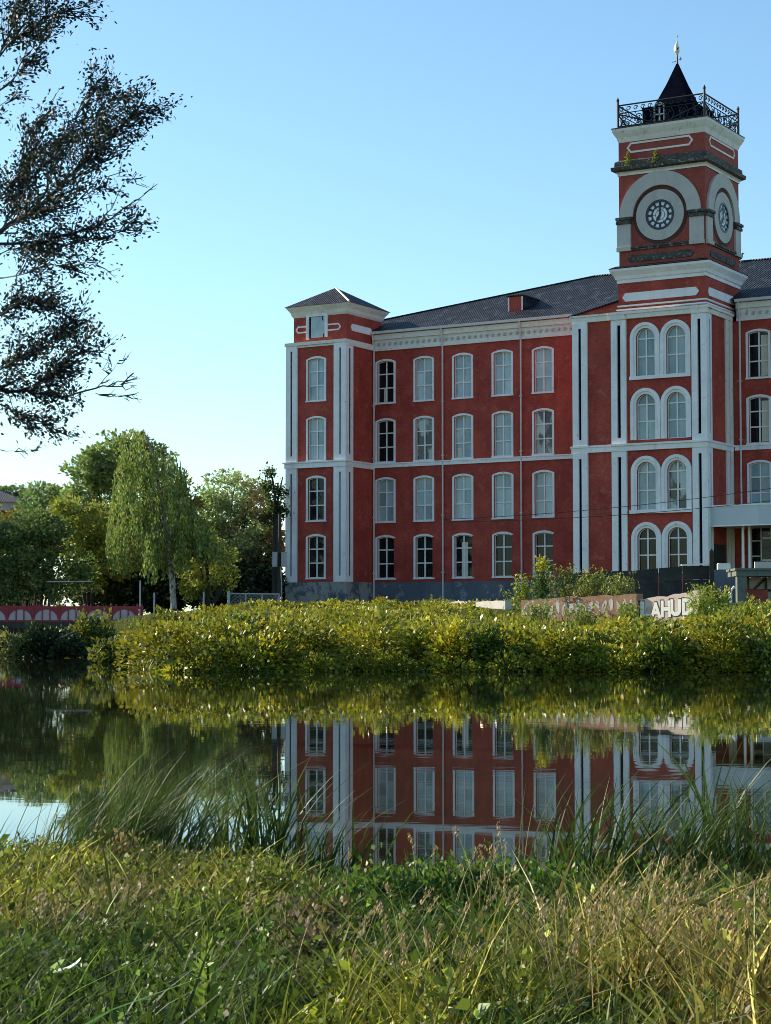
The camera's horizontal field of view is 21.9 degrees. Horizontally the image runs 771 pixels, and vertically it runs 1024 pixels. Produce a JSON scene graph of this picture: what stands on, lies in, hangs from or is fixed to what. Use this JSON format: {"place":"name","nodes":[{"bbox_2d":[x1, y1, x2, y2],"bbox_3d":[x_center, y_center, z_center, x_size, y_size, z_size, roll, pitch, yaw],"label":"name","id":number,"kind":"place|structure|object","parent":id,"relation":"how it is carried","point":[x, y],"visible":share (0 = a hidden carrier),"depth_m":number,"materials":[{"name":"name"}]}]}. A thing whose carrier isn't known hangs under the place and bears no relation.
{"place":"outdoors","nodes":[
{"label":"outdoors","id":0,"kind":"place"},
{"bbox_2d":[0,603,760,671],"bbox_3d":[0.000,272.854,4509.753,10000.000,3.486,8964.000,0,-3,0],"label":"bank ground","id":1,"kind":"structure","parent":0,"point":[126,627],"depth_m":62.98,"materials":[{"name":"green plant"}]},
{"bbox_2d":[12,480,81,605],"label":"broadleaf tree","id":2,"kind":"object","parent":1,"relation":"on","point":[50,490],"visible":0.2,"depth_m":162.60,"materials":[{"name":"green plant"}]},
{"bbox_2d":[0,619,94,658],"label":"bank shrub","id":3,"kind":"object","parent":1,"relation":"on","point":[43,640],"visible":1,"depth_m":65.64,"materials":[{"name":"green plant"}]},
{"bbox_2d":[0,504,101,638],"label":"broadleaf tree","id":4,"kind":"object","parent":1,"relation":"on","point":[47,532],"visible":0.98,"depth_m":132.12,"materials":[{"name":"green plant"}]},
{"bbox_2d":[0,604,143,629],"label":"fence","id":5,"kind":"object","parent":1,"relation":"on","point":[13,616],"visible":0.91,"depth_m":123.85,"materials":[{"name":"red concrete"}]},
{"bbox_2d":[61,607,123,656],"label":"bank shrub","id":6,"kind":"object","parent":1,"relation":"on","point":[93,626],"visible":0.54,"depth_m":68.47,"materials":[{"name":"green plant"}]},
{"bbox_2d":[43,493,149,605],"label":"broadleaf tree","id":7,"kind":"object","parent":1,"relation":"on","point":[93,541],"visible":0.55,"depth_m":138.50,"materials":[{"name":"green plant"}]},
{"bbox_2d":[49,555,167,614],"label":"shade shrub","id":8,"kind":"object","parent":1,"relation":"on","point":[113,597],"visible":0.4,"depth_m":140.33,"materials":[{"name":"green plant"}]},
{"bbox_2d":[85,634,138,662],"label":"bank shrub","id":9,"kind":"object","parent":1,"relation":"on","point":[105,653],"visible":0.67,"depth_m":55.69,"materials":[{"name":"green plant"}]},
{"bbox_2d":[48,427,179,605],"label":"broadleaf tree","id":10,"kind":"object","parent":1,"relation":"on","point":[93,465],"visible":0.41,"depth_m":146.42,"materials":[{"name":"green plant"}]},
{"bbox_2d":[120,562,198,613],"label":"shade shrub","id":11,"kind":"object","parent":1,"relation":"on","point":[164,605],"visible":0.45,"depth_m":141.21,"materials":[{"name":"green plant"}]},
{"bbox_2d":[105,430,222,609],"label":"weeping birch","id":12,"kind":"object","parent":1,"relation":"on","point":[144,528],"visible":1,"depth_m":128.73,"materials":[{"name":"green plant"}]},
{"bbox_2d":[172,525,241,609],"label":"broadleaf tree","id":13,"kind":"object","parent":1,"relation":"on","point":[202,583],"visible":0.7,"depth_m":131.77,"materials":[{"name":"green plant"}]},
{"bbox_2d":[189,561,265,609],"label":"shade shrub","id":14,"kind":"object","parent":1,"relation":"on","point":[222,598],"visible":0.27,"depth_m":141.99,"materials":[{"name":"green plant"}]},
{"bbox_2d":[185,519,284,569],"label":"broadleaf tree","id":15,"kind":"object","parent":1,"relation":"on","point":[259,537],"visible":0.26,"depth_m":145.93,"materials":[{"name":"green plant"}]},
{"bbox_2d":[192,467,284,553],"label":"broadleaf tree","id":16,"kind":"object","parent":1,"relation":"on","point":[240,517],"visible":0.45,"depth_m":150.74,"materials":[{"name":"green plant"}]},
{"bbox_2d":[230,548,287,602],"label":"shade shrub","id":17,"kind":"object","parent":1,"relation":"on","point":[260,570],"visible":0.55,"depth_m":142.06,"materials":[{"name":"green plant"}]},
{"bbox_2d":[253,461,294,600],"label":"slim tree","id":18,"kind":"object","parent":1,"relation":"on","point":[274,507],"visible":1,"depth_m":139.61,"materials":[{"name":"green plant"}]},
{"bbox_2d":[272,514,286,600],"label":"utility pole","id":19,"kind":"object","parent":1,"relation":"on","point":[281,559],"visible":0.86,"depth_m":137.34,"materials":[{"name":"grey wood"}]},
{"bbox_2d":[359,612,435,662],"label":"bank shrub","id":20,"kind":"object","parent":1,"relation":"on","point":[421,628],"visible":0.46,"depth_m":44.12,"materials":[{"name":"green plant"}]},
{"bbox_2d":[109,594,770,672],"bbox_3d":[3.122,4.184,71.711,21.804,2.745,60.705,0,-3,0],"label":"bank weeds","id":21,"kind":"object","parent":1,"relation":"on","point":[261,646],"visible":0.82,"depth_m":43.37,"materials":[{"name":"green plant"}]},
{"bbox_2d":[454,617,531,663],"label":"bank shrub","id":22,"kind":"object","parent":1,"relation":"on","point":[487,637],"visible":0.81,"depth_m":43.38,"materials":[{"name":"green plant"}]},
{"bbox_2d":[282,35,770,603],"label":"mill building","id":23,"kind":"structure","parent":1,"relation":"on","point":[640,375],"depth_m":135.09,"materials":[{"name":"red brick"}]},
{"bbox_2d":[305,534,325,578],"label":"window","id":24,"kind":"structure","parent":23,"relation":"in","point":[317,544],"depth_m":140.27,"materials":[{"name":"white paint"}]},
{"bbox_2d":[305,476,325,521],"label":"window","id":25,"kind":"structure","parent":23,"relation":"in","point":[317,485],"depth_m":140.54,"materials":[{"name":"white paint"}]},
{"bbox_2d":[306,416,325,460],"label":"window","id":26,"kind":"structure","parent":23,"relation":"in","point":[317,427],"depth_m":140.78,"materials":[{"name":"glass"}]},
{"bbox_2d":[305,356,326,402],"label":"window","id":27,"kind":"structure","parent":23,"relation":"in","point":[317,367],"depth_m":141.06,"materials":[{"name":"glass"}]},
{"bbox_2d":[306,313,327,339],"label":"attic window","id":28,"kind":"structure","parent":23,"relation":"in","point":[316,326],"depth_m":141.23,"materials":[{"name":"glass"}]},
{"bbox_2d":[375,535,395,579],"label":"window","id":29,"kind":"structure","parent":23,"relation":"in","point":[385,549],"depth_m":141.71,"materials":[{"name":"white paint"}]},
{"bbox_2d":[375,477,395,522],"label":"window","id":30,"kind":"structure","parent":23,"relation":"in","point":[386,495],"depth_m":141.96,"materials":[{"name":"white glass"}]},
{"bbox_2d":[375,418,395,463],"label":"window","id":31,"kind":"structure","parent":23,"relation":"in","point":[386,436],"depth_m":142.20,"materials":[{"name":"glass"}]},
{"bbox_2d":[375,359,395,404],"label":"window","id":32,"kind":"structure","parent":23,"relation":"in","point":[386,370],"depth_m":142.44,"materials":[{"name":"black glass"}]},
{"bbox_2d":[413,534,434,578],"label":"window","id":33,"kind":"structure","parent":23,"relation":"in","point":[425,542],"depth_m":140.10,"materials":[{"name":"white paint"}]},
{"bbox_2d":[413,475,434,521],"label":"window","id":34,"kind":"structure","parent":23,"relation":"in","point":[423,487],"depth_m":140.37,"materials":[{"name":"white glass"}]},
{"bbox_2d":[413,416,434,461],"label":"window","id":35,"kind":"structure","parent":23,"relation":"in","point":[423,428],"depth_m":140.61,"materials":[{"name":"glass"}]},
{"bbox_2d":[413,356,434,401],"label":"window","id":36,"kind":"structure","parent":23,"relation":"in","point":[423,369],"depth_m":140.89,"materials":[{"name":"glass"}]},
{"bbox_2d":[451,413,473,459],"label":"window","id":37,"kind":"structure","parent":23,"relation":"in","point":[463,424],"depth_m":139.01,"materials":[{"name":"glass"}]},
{"bbox_2d":[451,353,473,399],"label":"window","id":38,"kind":"structure","parent":23,"relation":"in","point":[463,363],"depth_m":139.28,"materials":[{"name":"glass"}]},
{"bbox_2d":[452,533,473,578],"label":"window","id":39,"kind":"structure","parent":23,"relation":"in","point":[461,544],"depth_m":138.53,"materials":[{"name":"white paint"}]},
{"bbox_2d":[452,474,473,520],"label":"window","id":40,"kind":"structure","parent":23,"relation":"in","point":[463,490],"depth_m":138.74,"materials":[{"name":"white glass"}]},
{"bbox_2d":[491,532,513,577],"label":"window","id":41,"kind":"structure","parent":23,"relation":"in","point":[502,568],"depth_m":136.95,"materials":[{"name":"white paint"}]},
{"bbox_2d":[491,472,513,519],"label":"window","id":42,"kind":"structure","parent":23,"relation":"in","point":[504,482],"depth_m":137.15,"materials":[{"name":"white glass"}]},
{"bbox_2d":[491,411,513,457],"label":"window","id":43,"kind":"structure","parent":23,"relation":"in","point":[504,446],"depth_m":137.42,"materials":[{"name":"glass"}]},
{"bbox_2d":[491,349,513,396],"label":"window","id":44,"kind":"structure","parent":23,"relation":"in","point":[503,359],"depth_m":137.69,"materials":[{"name":"glass"}]},
{"bbox_2d":[531,346,554,393],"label":"window","id":45,"kind":"structure","parent":23,"relation":"in","point":[544,358],"depth_m":136.05,"materials":[{"name":"glass"}]},
{"bbox_2d":[532,530,554,576],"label":"window","id":46,"kind":"structure","parent":23,"relation":"in","point":[544,540],"depth_m":135.34,"materials":[{"name":"white paint"}]},
{"bbox_2d":[532,470,554,517],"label":"window","id":47,"kind":"structure","parent":23,"relation":"in","point":[543,483],"depth_m":135.59,"materials":[{"name":"white glass"}]},
{"bbox_2d":[532,408,554,455],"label":"window","id":48,"kind":"structure","parent":23,"relation":"in","point":[544,420],"depth_m":135.85,"materials":[{"name":"glass"}]},
{"bbox_2d":[630,322,659,376],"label":"window","id":49,"kind":"structure","parent":23,"relation":"in","point":[648,340],"depth_m":127.47,"materials":[{"name":"glass"}]},
{"bbox_2d":[630,388,660,439],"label":"window","id":50,"kind":"structure","parent":23,"relation":"in","point":[647,415],"depth_m":127.22,"materials":[{"name":"glass"}]},
{"bbox_2d":[631,456,660,509],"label":"window","id":51,"kind":"structure","parent":23,"relation":"in","point":[649,472],"depth_m":126.97,"materials":[{"name":"glass"}]},
{"bbox_2d":[631,522,661,573],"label":"window","id":52,"kind":"structure","parent":23,"relation":"in","point":[648,545],"depth_m":126.69,"materials":[{"name":"white paint"}]},
{"bbox_2d":[660,319,690,374],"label":"window","id":53,"kind":"structure","parent":23,"relation":"in","point":[678,359],"depth_m":126.41,"materials":[{"name":"glass"}]},
{"bbox_2d":[660,386,691,438],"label":"window","id":54,"kind":"structure","parent":23,"relation":"in","point":[679,402],"depth_m":126.14,"materials":[{"name":"glass"}]},
{"bbox_2d":[661,454,691,508],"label":"window","id":55,"kind":"structure","parent":23,"relation":"in","point":[679,475],"depth_m":125.89,"materials":[{"name":"glass"}]},
{"bbox_2d":[662,521,692,572],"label":"window","id":56,"kind":"structure","parent":23,"relation":"in","point":[680,537],"depth_m":125.64,"materials":[{"name":"white paint"}]},
{"bbox_2d":[745,329,770,379],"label":"window","id":57,"kind":"structure","parent":23,"relation":"in","point":[759,341],"depth_m":128.22,"materials":[{"name":"glass"}]},
{"bbox_2d":[746,394,770,444],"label":"window","id":58,"kind":"structure","parent":23,"relation":"in","point":[760,406],"depth_m":128.00,"materials":[{"name":"glass"}]},
{"bbox_2d":[747,460,770,503],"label":"window","id":59,"kind":"structure","parent":23,"relation":"in","point":[758,474],"depth_m":127.78,"materials":[{"name":"glass"}]},
{"bbox_2d":[521,594,642,620],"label":"ruined wall","id":60,"kind":"structure","parent":1,"relation":"on","point":[599,602],"depth_m":56.78,"materials":[{"name":"brick"}]},
{"bbox_2d":[530,554,553,597],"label":"wall weed","id":61,"kind":"object","parent":60,"relation":"on","point":[541,590],"depth_m":58.87,"materials":[{"name":"green plant"}]},
{"bbox_2d":[544,564,593,597],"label":"wall weed","id":62,"kind":"object","parent":60,"relation":"on","point":[564,578],"depth_m":58.43,"materials":[{"name":"green plant"}]},
{"bbox_2d":[546,621,620,661],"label":"bank shrub","id":63,"kind":"object","parent":1,"relation":"on","point":[602,636],"visible":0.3,"depth_m":43.93,"materials":[{"name":"green plant"}]},
{"bbox_2d":[569,563,708,598],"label":"board fence","id":64,"kind":"object","parent":1,"relation":"on","point":[669,577],"visible":0.47,"depth_m":90.66,"materials":[{"name":"black paint"}]},
{"bbox_2d":[624,626,686,672],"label":"bank shrub","id":65,"kind":"object","parent":1,"relation":"on","point":[669,649],"visible":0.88,"depth_m":42.49,"materials":[{"name":"green plant"}]},
{"bbox_2d":[639,590,702,621],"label":"graffiti wall","id":66,"kind":"structure","parent":1,"relation":"on","point":[673,606],"depth_m":54.89,"materials":[{"name":"paint"}]},
{"bbox_2d":[684,582,722,623],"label":"wall weed","id":67,"kind":"object","parent":1,"relation":"on","point":[703,606],"depth_m":51.84,"materials":[{"name":"green plant"}]},
{"bbox_2d":[726,568,770,603],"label":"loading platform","id":68,"kind":"structure","parent":1,"relation":"on","point":[743,582],"depth_m":88.03,"materials":[{"name":"concrete"}]},
{"bbox_2d":[739,624,770,672],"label":"bank shrub","id":69,"kind":"object","parent":1,"relation":"on","point":[763,662],"visible":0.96,"depth_m":42.35,"materials":[{"name":"green plant"}]},
{"bbox_2d":[0,823,770,1023],"bbox_3d":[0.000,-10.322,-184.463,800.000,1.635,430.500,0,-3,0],"label":"bank ground","id":70,"kind":"structure","parent":0,"point":[237,961],"depth_m":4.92,"materials":[{"name":"green plant"}]},
{"bbox_2d":[0,869,161,932],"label":"seed stalks","id":71,"kind":"object","parent":70,"relation":"on","point":[41,896],"visible":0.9,"depth_m":5.19,"materials":[{"name":"beige plant"}]},
{"bbox_2d":[0,0,192,458],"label":"overhanging tree","id":72,"kind":"object","parent":70,"relation":"on","point":[24,176],"visible":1,"depth_m":20.35,"materials":[{"name":"green plant"}]},
{"bbox_2d":[0,769,227,865],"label":"reed clump","id":73,"kind":"object","parent":70,"relation":"on","point":[88,830],"visible":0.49,"depth_m":7.06,"materials":[{"name":"green plant"}]},
{"bbox_2d":[82,824,182,871],"bbox_3d":[-0.887,1.203,6.829,0.433,0.257,0.297,1,-4,-21],"label":"withered dock","id":74,"kind":"object","parent":70,"relation":"on","point":[122,835],"visible":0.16,"depth_m":6.82,"materials":[{"name":"brown plant"}]},
{"bbox_2d":[35,745,295,857],"bbox_3d":[-0.779,1.080,7.261,1.023,0.480,0.712,0,-3,0],"label":"reed clump","id":75,"kind":"object","parent":70,"relation":"on","point":[154,807],"visible":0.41,"depth_m":7.24,"materials":[{"name":"green plant"}]},
{"bbox_2d":[182,931,232,1023],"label":"willowherb","id":76,"kind":"object","parent":70,"relation":"on","point":[207,988],"visible":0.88,"depth_m":3.73,"materials":[{"name":"green plant"}]},
{"bbox_2d":[132,864,289,934],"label":"leafy herb","id":77,"kind":"object","parent":70,"relation":"on","point":[195,898],"visible":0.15,"depth_m":5.37,"materials":[{"name":"green plant"}]},
{"bbox_2d":[172,846,325,903],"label":"leafy herb","id":78,"kind":"object","parent":70,"relation":"on","point":[275,877],"visible":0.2,"depth_m":5.95,"materials":[{"name":"green plant"}]},
{"bbox_2d":[262,869,382,936],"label":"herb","id":79,"kind":"object","parent":70,"relation":"on","point":[343,898],"visible":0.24,"depth_m":5.25,"materials":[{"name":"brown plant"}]},
{"bbox_2d":[266,892,381,967],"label":"herb","id":80,"kind":"object","parent":70,"relation":"on","point":[323,926],"visible":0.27,"depth_m":4.83,"materials":[{"name":"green plant"}]},
{"bbox_2d":[296,882,444,967],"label":"seed stalks","id":81,"kind":"object","parent":70,"relation":"on","point":[387,887],"visible":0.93,"depth_m":4.47,"materials":[{"name":"beige plant"}]},
{"bbox_2d":[291,842,451,911],"bbox_3d":[-0.047,1.145,5.781,0.499,0.362,0.384,0,-3,0],"label":"leafy herb","id":82,"kind":"object","parent":70,"relation":"on","point":[391,880],"visible":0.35,"depth_m":5.76,"materials":[{"name":"green plant"}]},
{"bbox_2d":[345,914,479,1016],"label":"seed stalks","id":83,"kind":"object","parent":70,"relation":"on","point":[384,926],"visible":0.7,"depth_m":4.01,"materials":[{"name":"beige plant"}]},
{"bbox_2d":[353,845,529,911],"bbox_3d":[0.188,1.133,5.857,0.571,0.311,0.422,0,-3,0],"label":"leafy herb","id":84,"kind":"object","parent":70,"relation":"on","point":[439,873],"visible":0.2,"depth_m":5.80,"materials":[{"name":"green plant"}]},
{"bbox_2d":[426,839,555,911],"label":"leafy herb","id":85,"kind":"object","parent":70,"relation":"on","point":[469,855],"visible":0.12,"depth_m":5.86,"materials":[{"name":"green plant"}]},
{"bbox_2d":[497,877,599,1023],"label":"seed stalks","id":86,"kind":"object","parent":70,"relation":"on","point":[574,942],"visible":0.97,"depth_m":3.79,"materials":[{"name":"beige plant"}]},
{"bbox_2d":[496,846,600,905],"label":"leafy herb","id":87,"kind":"object","parent":70,"relation":"on","point":[545,875],"visible":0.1,"depth_m":5.75,"materials":[{"name":"green plant"}]},
{"bbox_2d":[501,776,699,884],"bbox_3d":[0.727,1.040,6.371,0.619,0.417,0.536,2,-4,-28],"label":"reed clump","id":88,"kind":"object","parent":70,"relation":"on","point":[591,855],"visible":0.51,"depth_m":6.35,"materials":[{"name":"green plant"}]},
{"bbox_2d":[538,878,681,1007],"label":"seed stalks","id":89,"kind":"object","parent":70,"relation":"on","point":[612,923],"visible":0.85,"depth_m":3.97,"materials":[{"name":"beige plant"}]},
{"bbox_2d":[586,861,709,992],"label":"seed stalks","id":90,"kind":"object","parent":70,"relation":"on","point":[627,902],"visible":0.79,"depth_m":4.12,"materials":[{"name":"beige plant"}]},
{"bbox_2d":[579,768,770,879],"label":"reed clump","id":91,"kind":"object","parent":70,"relation":"on","point":[763,855],"visible":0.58,"depth_m":6.41,"materials":[{"name":"green plant"}]},
{"bbox_2d":[584,767,770,888],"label":"reed clump","id":92,"kind":"object","parent":70,"relation":"on","point":[679,838],"visible":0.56,"depth_m":6.35,"materials":[{"name":"green plant"}]},
{"bbox_2d":[589,774,770,882],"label":"reed clump","id":93,"kind":"object","parent":70,"relation":"on","point":[745,850],"visible":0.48,"depth_m":6.44,"materials":[{"name":"green plant"}]},
{"bbox_2d":[602,852,762,983],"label":"seed stalks","id":94,"kind":"object","parent":70,"relation":"on","point":[657,878],"visible":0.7,"depth_m":4.20,"materials":[{"name":"beige plant"}]},
{"bbox_2d":[608,885,770,1019],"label":"seed stalks","id":95,"kind":"object","parent":70,"relation":"on","point":[730,910],"visible":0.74,"depth_m":3.89,"materials":[{"name":"beige plant"}]},
{"bbox_2d":[617,778,770,886],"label":"reed clump","id":96,"kind":"object","parent":70,"relation":"on","point":[694,840],"visible":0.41,"depth_m":6.42,"materials":[{"name":"green plant"}]},
{"bbox_2d":[655,733,770,865],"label":"reed clump","id":97,"kind":"object","parent":70,"relation":"on","point":[698,797],"visible":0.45,"depth_m":6.63,"materials":[{"name":"green plant"}]},
{"bbox_2d":[0,656,770,887],"bbox_3d":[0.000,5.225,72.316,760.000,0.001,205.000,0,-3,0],"label":"pond water","id":98,"kind":"structure","parent":0,"point":[465,753],"depth_m":15.00,"materials":[{"name":"green liquid"}]},
{"bbox_2d":[74,748,312,862],"bbox_3d":[-0.727,1.096,7.302,0.887,0.459,0.657,2,-4,-24],"label":"reed clump","id":99,"kind":"object","parent":98,"relation":"in","point":[203,839],"visible":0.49,"depth_m":7.25,"materials":[{"name":"green plant"}]},
{"bbox_2d":[178,778,311,861],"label":"reed clump","id":100,"kind":"object","parent":98,"relation":"in","point":[250,836],"visible":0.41,"depth_m":7.49,"materials":[{"name":"green plant"}]},
{"bbox_2d":[182,761,329,856],"bbox_3d":[-0.542,1.164,7.596,0.588,0.454,0.468,1,-4,-20],"label":"reed clump","id":101,"kind":"object","parent":98,"relation":"in","point":[250,808],"visible":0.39,"depth_m":7.56,"materials":[{"name":"green plant"}]},
{"bbox_2d":[213,755,386,860],"bbox_3d":[-0.307,1.149,7.510,0.685,0.473,0.470,0,-3,0],"label":"reed clump","id":102,"kind":"object","parent":98,"relation":"in","point":[281,827],"visible":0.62,"depth_m":7.48,"materials":[{"name":"green plant"}]},
{"bbox_2d":[294,803,399,867],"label":"reed clump","id":103,"kind":"object","parent":98,"relation":"in","point":[318,858],"visible":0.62,"depth_m":7.27,"materials":[{"name":"green plant"}]},
{"bbox_2d":[311,799,419,867],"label":"reed clump","id":104,"kind":"object","parent":98,"relation":"in","point":[353,859],"visible":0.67,"depth_m":7.27,"materials":[{"name":"green plant"}]},
{"bbox_2d":[518,773,667,882],"bbox_3d":[0.751,1.068,6.521,0.602,0.421,0.391,1,-4,-12],"label":"reed clump","id":105,"kind":"object","parent":98,"relation":"in","point":[570,844],"visible":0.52,"depth_m":6.52,"materials":[{"name":"green plant"}]},
{"bbox_2d":[0,0,770,614],"label":"sky","id":106,"kind":"structure","parent":0,"point":[401,157],"materials":[{"name":"blue"}]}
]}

